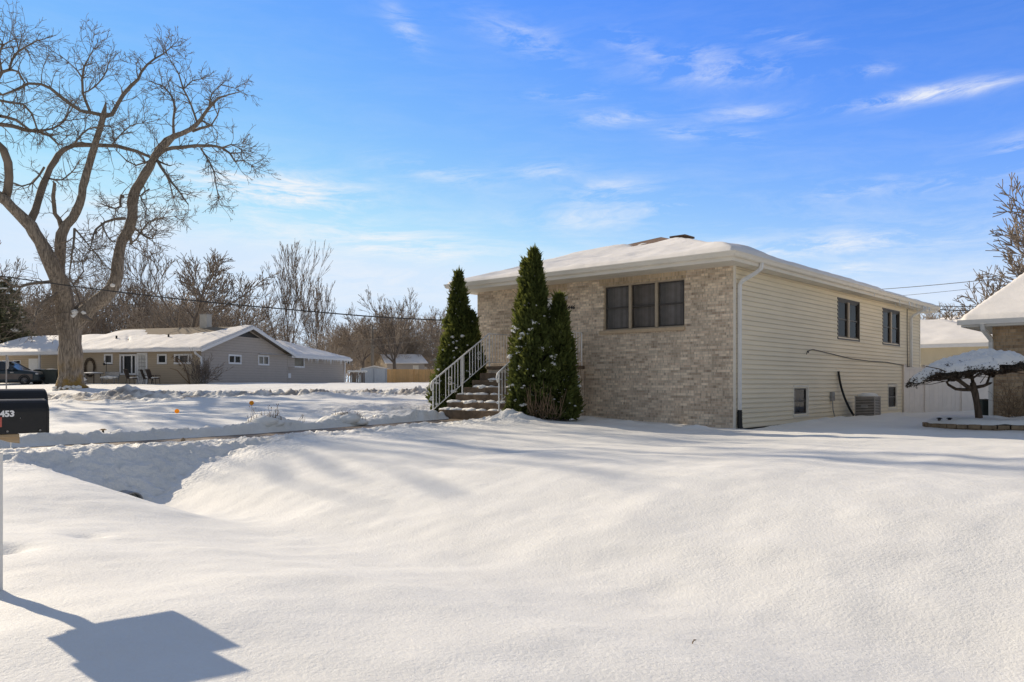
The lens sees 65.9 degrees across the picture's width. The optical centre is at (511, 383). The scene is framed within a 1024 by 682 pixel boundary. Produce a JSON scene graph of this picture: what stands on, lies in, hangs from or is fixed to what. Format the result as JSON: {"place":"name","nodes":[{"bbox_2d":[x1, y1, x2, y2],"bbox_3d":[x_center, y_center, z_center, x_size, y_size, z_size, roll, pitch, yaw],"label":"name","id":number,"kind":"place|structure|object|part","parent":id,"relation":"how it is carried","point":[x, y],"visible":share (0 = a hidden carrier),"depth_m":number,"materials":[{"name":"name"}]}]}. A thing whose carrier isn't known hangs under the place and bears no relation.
{"place":"outdoors","nodes":[
{"label":"outdoors","id":0,"kind":"place"},
{"bbox_2d":[79,398,182,400],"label":"side street","id":1,"kind":"structure","parent":0,"point":[113,399],"depth_m":39.38,"materials":[{"name":"white snow"}]},
{"bbox_2d":[0,419,464,448],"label":"front path","id":2,"kind":"structure","parent":0,"point":[274,433],"depth_m":17.19,"materials":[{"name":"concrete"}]},
{"bbox_2d":[360,366,387,369],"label":"shed","id":3,"kind":"structure","parent":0,"point":[376,367],"depth_m":90.86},
{"bbox_2d":[341,333,437,341],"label":"service line","id":4,"kind":"object","parent":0,"point":[390,337],"visible":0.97,"depth_m":95.98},
{"bbox_2d":[346,339,434,347],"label":"service line","id":5,"kind":"object","parent":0,"point":[389,344],"visible":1,"depth_m":95.98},
{"bbox_2d":[0,382,1023,681],"bbox_3d":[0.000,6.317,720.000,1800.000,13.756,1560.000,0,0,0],"label":"snow ground","id":6,"kind":"structure","parent":0,"point":[510,546],"depth_m":7.12,"materials":[{"name":"white snow"}]},
{"bbox_2d":[6,355,8,388],"bbox_3d":[-29.707,-0.436,46.449,0.127,2.475,0.739,0,0,-24],"label":"street sign","id":7,"kind":"object","parent":6,"relation":"on","point":[7,362],"visible":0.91,"depth_m":46.48,"materials":[{"name":"metal"}]},
{"bbox_2d":[0,434,19,590],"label":"mailbox post","id":8,"kind":"object","parent":6,"relation":"on","point":[13,438],"visible":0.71,"depth_m":4.84,"materials":[{"name":"white paint"}]},
{"bbox_2d":[0,399,48,433],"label":"mailbox","id":9,"kind":"object","parent":8,"relation":"on","point":[19,416],"visible":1,"depth_m":4.90,"materials":[{"name":"black metal"}]},
{"bbox_2d":[0,389,47,401],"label":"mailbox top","id":10,"kind":"object","parent":9,"relation":"on","point":[23,393],"visible":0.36,"depth_m":5.29,"materials":[{"name":"black metal"}]},
{"bbox_2d":[0,276,36,343],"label":"spruce","id":11,"kind":"object","parent":6,"relation":"on","point":[6,320],"visible":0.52,"depth_m":65.76,"materials":[{"name":"green plant"}]},
{"bbox_2d":[0,361,44,384],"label":"parked car","id":12,"kind":"object","parent":6,"relation":"on","point":[20,373],"visible":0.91,"depth_m":55.22,"materials":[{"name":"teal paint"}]},
{"bbox_3d":[-35.468,-0.469,55.121,3.900,0.380,0.017,0,0,-3],"label":"door panel","id":13,"kind":"part","parent":12,"relation":"part of","materials":[{"name":"paint"}]},
{"bbox_2d":[0,240,86,337],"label":"bare tree","id":14,"kind":"object","parent":6,"relation":"on","point":[18,276],"visible":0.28,"depth_m":79.65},
{"bbox_2d":[41,369,57,383],"bbox_3d":[-32.910,-0.476,56.515,1.053,1.137,0.810,0,0,-6],"label":"trash bin","id":15,"kind":"object","parent":6,"relation":"on","point":[51,375],"visible":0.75,"depth_m":56.18,"materials":[{"name":"green plastic"}]},
{"bbox_2d":[0,334,136,382],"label":"garage wing","id":16,"kind":"structure","parent":6,"relation":"on","point":[40,352],"depth_m":60.56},
{"bbox_2d":[29,359,37,382],"bbox_3d":[-36.723,-0.890,60.643,0.900,2.100,0.060,0,0,16],"label":"door","id":17,"kind":"structure","parent":16,"relation":"in","point":[33,363],"depth_m":60.61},
{"bbox_2d":[84,372,102,382],"bbox_3d":[-29.423,-0.397,55.573,1.240,0.814,1.271,0,0,16],"label":"patio table","id":18,"kind":"object","parent":6,"relation":"on","point":[93,373],"visible":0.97,"depth_m":55.24,"materials":[{"name":"brown wicker"}]},
{"bbox_2d":[100,372,119,383],"bbox_3d":[-28.162,-0.385,55.314,1.420,0.850,0.775,0,0,16],"label":"garden bench","id":19,"kind":"object","parent":6,"relation":"on","point":[112,375],"visible":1,"depth_m":55.39,"materials":[{"name":"metal"}]},
{"bbox_2d":[123,369,137,383],"bbox_3d":[-26.211,-0.460,54.319,0.796,1.037,0.624,0,0,-2],"label":"patio chair","id":20,"kind":"object","parent":6,"relation":"on","point":[126,373],"visible":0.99,"depth_m":54.19,"materials":[{"name":"black metal"}]},
{"bbox_2d":[119,490,142,498],"bbox_3d":[-6.116,1.810,12.366,0.930,0.295,0.300,0,0,42],"label":"culvert pipe","id":21,"kind":"object","parent":6,"relation":"in","point":[138,495],"visible":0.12,"depth_m":12.15,"materials":[{"name":"metal"}]},
{"bbox_2d":[107,241,163,328],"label":"bare tree","id":22,"kind":"object","parent":6,"relation":"on","point":[141,271],"visible":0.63,"depth_m":91.74,"materials":[{"name":"brown plant"}]},
{"bbox_2d":[0,0,280,390],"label":"tree","id":23,"kind":"object","parent":6,"relation":"on","point":[71,319],"visible":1,"depth_m":46.72,"materials":[{"name":"brown plant"}]},
{"bbox_2d":[140,369,153,383],"bbox_3d":[-25.367,-0.448,54.892,0.796,1.037,0.624,0,0,-14],"label":"patio chair","id":24,"kind":"object","parent":6,"relation":"on","point":[142,373],"visible":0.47,"depth_m":54.63,"materials":[{"name":"black metal"}]},
{"bbox_2d":[145,369,160,383],"bbox_3d":[-24.638,-0.454,54.183,0.796,1.036,0.624,0,0,4],"label":"patio chair","id":25,"kind":"object","parent":6,"relation":"on","point":[149,374],"visible":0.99,"depth_m":54.06,"materials":[{"name":"black metal"}]},
{"bbox_2d":[118,235,280,327],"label":"bare tree","id":26,"kind":"object","parent":6,"relation":"on","point":[201,297],"visible":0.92,"depth_m":71.13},
{"bbox_2d":[181,348,234,383],"bbox_3d":[-20.757,-1.194,53.963,3.397,2.526,1.979,0,0,0],"label":"bare shrub","id":27,"kind":"object","parent":6,"relation":"on","point":[202,372],"visible":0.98,"depth_m":53.75,"materials":[{"name":"brown plant"}]},
{"bbox_2d":[82,314,351,383],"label":"ranch house","id":28,"kind":"structure","parent":6,"relation":"on","point":[252,354],"depth_m":58.72,"materials":[{"name":"beige"}]},
{"bbox_2d":[84,358,95,376],"bbox_3d":[-30.759,-1.161,57.523,1.014,1.438,0.156,0,0,16],"label":"wreath","id":29,"kind":"object","parent":28,"relation":"attached to","point":[91,360],"visible":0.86,"depth_m":57.47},
{"bbox_2d":[104,354,112,363],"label":"window","id":30,"kind":"structure","parent":28,"relation":"in","point":[108,358],"depth_m":57.22,"materials":[{"name":"clear glass"}]},
{"bbox_2d":[119,354,136,374],"bbox_3d":[-27.527,-1.350,56.759,1.469,1.489,0.220,0,0,16],"label":"window","id":31,"kind":"structure","parent":28,"relation":"in","point":[126,361],"depth_m":56.83,"materials":[{"name":"white glass"}]},
{"bbox_2d":[137,353,147,383],"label":"door","id":32,"kind":"structure","parent":28,"relation":"in","point":[142,358],"depth_m":56.34,"materials":[{"name":"metal"}]},
{"bbox_2d":[157,354,166,363],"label":"window","id":33,"kind":"structure","parent":28,"relation":"in","point":[161,358],"depth_m":55.94,"materials":[{"name":"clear glass"}]},
{"bbox_2d":[174,354,191,363],"bbox_3d":[-23.039,-1.707,55.457,1.509,0.725,0.220,0,0,16],"label":"window","id":34,"kind":"structure","parent":28,"relation":"in","point":[180,356],"depth_m":55.50,"materials":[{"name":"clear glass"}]},
{"bbox_2d":[228,354,241,363],"bbox_3d":[-20.638,-1.783,58.659,0.220,0.717,1.563,0,0,16],"label":"window","id":35,"kind":"structure","parent":28,"relation":"in","point":[232,358],"depth_m":58.67,"materials":[{"name":"clear glass"}]},
{"bbox_2d":[258,355,268,365],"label":"window","id":36,"kind":"structure","parent":28,"relation":"in","point":[262,359],"depth_m":62.34,"materials":[{"name":"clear glass"}]},
{"bbox_2d":[295,358,304,367],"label":"window","id":37,"kind":"structure","parent":28,"relation":"in","point":[298,361],"depth_m":67.98,"materials":[{"name":"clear glass"}]},
{"bbox_2d":[169,255,277,327],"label":"bare tree","id":38,"kind":"object","parent":6,"relation":"on","point":[239,311],"visible":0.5,"depth_m":77.27,"materials":[{"name":"brown plant"}]},
{"bbox_2d":[1,270,447,381],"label":"woodland","id":39,"kind":"object","parent":6,"relation":"on","point":[101,325],"visible":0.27,"depth_m":97.86,"materials":[{"name":"brown plant"}]},
{"bbox_2d":[243,411,291,426],"bbox_3d":[-5.735,0.882,18.342,1.095,0.548,0.895,0,0,21],"label":"snow mound","id":40,"kind":"object","parent":6,"relation":"on","point":[268,420],"visible":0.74,"depth_m":18.05,"materials":[{"name":"white snow"}]},
{"bbox_2d":[257,241,333,343],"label":"bare tree","id":41,"kind":"object","parent":6,"relation":"on","point":[289,288],"visible":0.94,"depth_m":79.66,"materials":[{"name":"brown plant"}]},
{"bbox_2d":[292,268,336,349],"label":"bare tree","id":42,"kind":"object","parent":6,"relation":"on","point":[318,321],"visible":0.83,"depth_m":85.96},
{"bbox_2d":[318,411,368,425],"bbox_3d":[-4.228,0.873,19.899,1.260,0.450,0.768,0,0,0],"label":"snow mound","id":43,"kind":"object","parent":6,"relation":"on","point":[350,418],"visible":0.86,"depth_m":19.66,"materials":[{"name":"white snow"}]},
{"bbox_2d":[347,370,366,382],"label":"grey fence","id":44,"kind":"object","parent":6,"relation":"on","point":[358,377],"visible":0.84,"depth_m":82.04,"materials":[{"name":"grey wood"}]},
{"bbox_2d":[340,308,390,366],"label":"bare tree","id":45,"kind":"object","parent":6,"relation":"on","point":[365,357],"visible":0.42,"depth_m":104.63,"materials":[{"name":"brown plant"}]},
{"bbox_2d":[367,325,377,365],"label":"utility pole","id":46,"kind":"object","parent":6,"relation":"on","point":[372,349],"visible":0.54,"depth_m":97.85,"materials":[{"name":"brown wood"}]},
{"bbox_2d":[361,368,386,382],"bbox_3d":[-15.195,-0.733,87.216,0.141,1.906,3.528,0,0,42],"label":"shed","id":47,"kind":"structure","parent":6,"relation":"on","point":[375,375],"depth_m":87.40,"materials":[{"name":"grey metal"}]},
{"bbox_2d":[368,414,393,419],"bbox_3d":[-3.466,0.938,20.805,0.779,0.275,0.649,0,0,0],"label":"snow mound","id":48,"kind":"object","parent":6,"relation":"on","point":[381,416],"visible":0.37,"depth_m":20.69,"materials":[{"name":"white snow"}]},
{"bbox_2d":[356,284,421,368],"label":"bare tree","id":49,"kind":"object","parent":6,"relation":"on","point":[383,323],"visible":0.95,"depth_m":99.61,"materials":[{"name":"brown plant"}]},
{"bbox_2d":[374,354,427,381],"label":"house","id":50,"kind":"structure","parent":6,"relation":"on","point":[415,361],"depth_m":121.99,"materials":[{"name":"grey"}]},
{"bbox_2d":[387,369,434,382],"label":"cedar fence","id":51,"kind":"object","parent":6,"relation":"on","point":[400,375],"visible":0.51,"depth_m":90.76,"materials":[{"name":"brown wood"}]},
{"bbox_2d":[413,365,418,381],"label":"sign","id":52,"kind":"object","parent":6,"relation":"on","point":[416,367],"depth_m":121.48,"materials":[{"name":"metal"}]},
{"bbox_2d":[417,306,445,354],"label":"bare tree","id":53,"kind":"object","parent":6,"relation":"on","point":[437,327],"visible":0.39,"depth_m":109.69,"materials":[{"name":"brown plant"}]},
{"bbox_2d":[425,267,488,411],"bbox_3d":[-1.558,-1.283,24.195,2.234,4.691,1.658,0,0,0],"label":"evergreen","id":54,"kind":"object","parent":6,"relation":"on","point":[460,336],"visible":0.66,"depth_m":23.92,"materials":[{"name":"green plant"}]},
{"bbox_2d":[439,365,584,419],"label":"front steps","id":55,"kind":"structure","parent":6,"relation":"on","point":[478,399],"depth_m":22.21,"materials":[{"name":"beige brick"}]},
{"bbox_2d":[430,333,509,409],"bbox_3d":[-1.051,-0.235,23.381,0.046,2.582,3.716,0,0,42],"label":"stair railing","id":56,"kind":"object","parent":55,"relation":"attached to","point":[440,374],"visible":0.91,"depth_m":22.99,"materials":[{"name":"white metal"}]},
{"bbox_2d":[496,361,509,410],"bbox_3d":[0.263,-0.249,21.607,0.046,2.549,2.066,0,0,42],"label":"stair railing","id":57,"kind":"object","parent":55,"relation":"attached to","point":[498,378],"visible":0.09,"depth_m":20.92,"materials":[{"name":"white metal"}]},
{"bbox_2d":[571,331,581,365],"bbox_3d":[1.640,-1.003,22.648,0.040,0.977,1.222,0,0,42],"label":"stoop railing","id":58,"kind":"object","parent":55,"relation":"attached to","point":[579,361],"visible":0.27,"depth_m":23.00,"materials":[{"name":"white metal"}]},
{"bbox_2d":[501,244,585,420],"bbox_3d":[0.838,-1.312,20.972,2.308,4.868,1.664,0,0,0],"label":"evergreen","id":59,"kind":"object","parent":6,"relation":"on","point":[542,381],"visible":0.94,"depth_m":20.61,"materials":[{"name":"green plant"}]},
{"bbox_2d":[577,363,582,410],"bbox_3d":[1.692,-0.363,22.124,0.598,3.202,0.388,0,0,0],"label":"bare shrub","id":60,"kind":"object","parent":6,"relation":"on","point":[579,379],"visible":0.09,"depth_m":22.18,"materials":[{"name":"brown plant"}]},
{"bbox_2d":[444,234,940,428],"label":"brick house","id":61,"kind":"structure","parent":6,"relation":"on","point":[684,329],"depth_m":22.21,"materials":[{"name":"beige brick"}]},
{"bbox_2d":[0,275,441,320],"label":"power line","id":62,"kind":"object","parent":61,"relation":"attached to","point":[223,303],"visible":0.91,"depth_m":41.08,"materials":[{"name":"black metal"}]},
{"bbox_2d":[604,278,684,330],"bbox_3d":[3.702,-2.144,21.899,2.600,1.280,0.275,0,0,42],"label":"window","id":63,"kind":"structure","parent":61,"relation":"in","point":[656,304],"depth_m":21.88,"materials":[{"name":"grey glass"}]},
{"bbox_2d":[793,385,808,417],"bbox_3d":[8.408,0.521,23.331,0.284,0.930,1.150,0,0,42],"label":"window","id":64,"kind":"structure","parent":61,"relation":"in","point":[800,399],"depth_m":23.36,"materials":[{"name":"beige metal"}]},
{"bbox_2d":[837,297,859,341],"bbox_3d":[11.124,-2.104,26.396,0.284,1.360,2.120,0,0,42],"label":"window","id":65,"kind":"structure","parent":61,"relation":"in","point":[848,313],"depth_m":26.28,"materials":[{"name":"grey glass"}]},
{"bbox_2d":[882,308,899,346],"bbox_3d":[14.208,-2.104,29.876,0.284,1.360,2.100,0,0,42],"label":"window","id":66,"kind":"structure","parent":61,"relation":"in","point":[891,318],"depth_m":29.78,"materials":[{"name":"black glass"}]},
{"bbox_2d":[887,384,897,409],"bbox_3d":[14.314,0.511,29.996,0.284,0.950,1.180,0,0,42],"label":"window","id":67,"kind":"structure","parent":61,"relation":"in","point":[892,397],"depth_m":30.08,"materials":[{"name":"beige metal"}]},
{"bbox_2d":[940,309,969,310],"bbox_3d":[22.409,-3.576,35.571,10.494,0.976,0.040,0,0,-28],"label":"overhead line","id":68,"kind":"object","parent":61,"relation":"attached to","point":[954,310],"visible":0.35,"depth_m":33.73,"materials":[{"name":"black metal"}]},
{"bbox_2d":[854,393,880,415],"bbox_3d":[11.672,0.722,25.916,0.640,0.828,0.663,0,0,42],"label":"air conditioner","id":69,"kind":"object","parent":6,"relation":"on","point":[867,404],"visible":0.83,"depth_m":25.70,"materials":[{"name":"grey metal"}]},
{"bbox_2d":[902,365,987,412],"bbox_3d":[17.901,0.398,32.169,6.003,2.257,0.173,0,0,-27],"label":"vinyl fence","id":70,"kind":"object","parent":6,"relation":"on","point":[938,397],"visible":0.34,"depth_m":31.67,"materials":[{"name":"white plastic"}]},
{"bbox_2d":[920,297,982,319],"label":"woodland","id":71,"kind":"object","parent":6,"relation":"on","point":[926,317],"depth_m":100.43,"materials":[{"name":"brown plant"}]},
{"bbox_2d":[920,319,991,366],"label":"garage","id":72,"kind":"structure","parent":6,"relation":"on","point":[941,338],"depth_m":43.34,"materials":[{"name":"beige"}]},
{"bbox_2d":[931,265,1005,319],"bbox_3d":[35.995,-3.958,60.393,9.720,10.229,8.286,0,0,-19],"label":"bare tree","id":73,"kind":"object","parent":6,"relation":"on","point":[974,296],"visible":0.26,"depth_m":58.37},
{"bbox_2d":[922,415,1023,430],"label":"raised bed","id":74,"kind":"object","parent":6,"relation":"on","point":[991,422],"visible":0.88,"depth_m":19.12,"materials":[{"name":"white snow"}]},
{"bbox_2d":[905,349,1023,417],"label":"pruned tree","id":75,"kind":"object","parent":74,"relation":"on","point":[971,363],"visible":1,"depth_m":19.05,"materials":[{"name":"brown plant"}]},
{"bbox_2d":[980,399,987,415],"bbox_3d":[13.087,0.696,21.900,0.270,0.520,0.270,0,0,0],"label":"bin","id":76,"kind":"object","parent":6,"relation":"on","point":[984,406],"visible":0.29,"depth_m":21.78,"materials":[{"name":"black plastic"}]},
{"bbox_2d":[957,273,1023,416],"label":"brick house","id":77,"kind":"structure","parent":6,"relation":"on","point":[998,315],"depth_m":21.40,"materials":[{"name":"brown brick"}]},
{"bbox_2d":[974,172,1023,295],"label":"bare tree","id":78,"kind":"object","parent":6,"relation":"on","point":[1015,239],"visible":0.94,"depth_m":44.98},
{"bbox_2d":[984,376,1023,426],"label":"bare shrub","id":79,"kind":"object","parent":6,"relation":"on","point":[1012,408],"visible":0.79,"depth_m":20.58,"materials":[{"name":"brown plant"}]},
{"bbox_2d":[0,0,1023,381],"label":"sky","id":80,"kind":"structure","parent":0,"point":[871,142],"materials":[{"name":"blue"}]},
{"bbox_2d":[887,276,1017,288],"bbox_3d":[29.342,-6.720,52.000,0.040,0.810,16.487,0,0,-14],"label":"overhead line","id":81,"kind":"object","parent":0,"point":[951,283],"visible":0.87,"depth_m":52.50,"materials":[{"name":"black metal"}]},
{"bbox_2d":[903,284,1006,295],"bbox_3d":[30.055,-6.358,53.000,0.025,0.270,15.003,0,0,-21],"label":"overhead line","id":82,"kind":"object","parent":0,"point":[955,290],"visible":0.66,"depth_m":53.31,"materials":[{"name":"black metal"}]},
{"bbox_2d":[941,306,975,306],"bbox_3d":[22.991,-3.908,36.485,13.041,1.370,0.033,0,0,-33],"label":"overhead line","id":83,"kind":"object","parent":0,"point":[958,306],"visible":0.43,"depth_m":34.08,"materials":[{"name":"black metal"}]}
]}

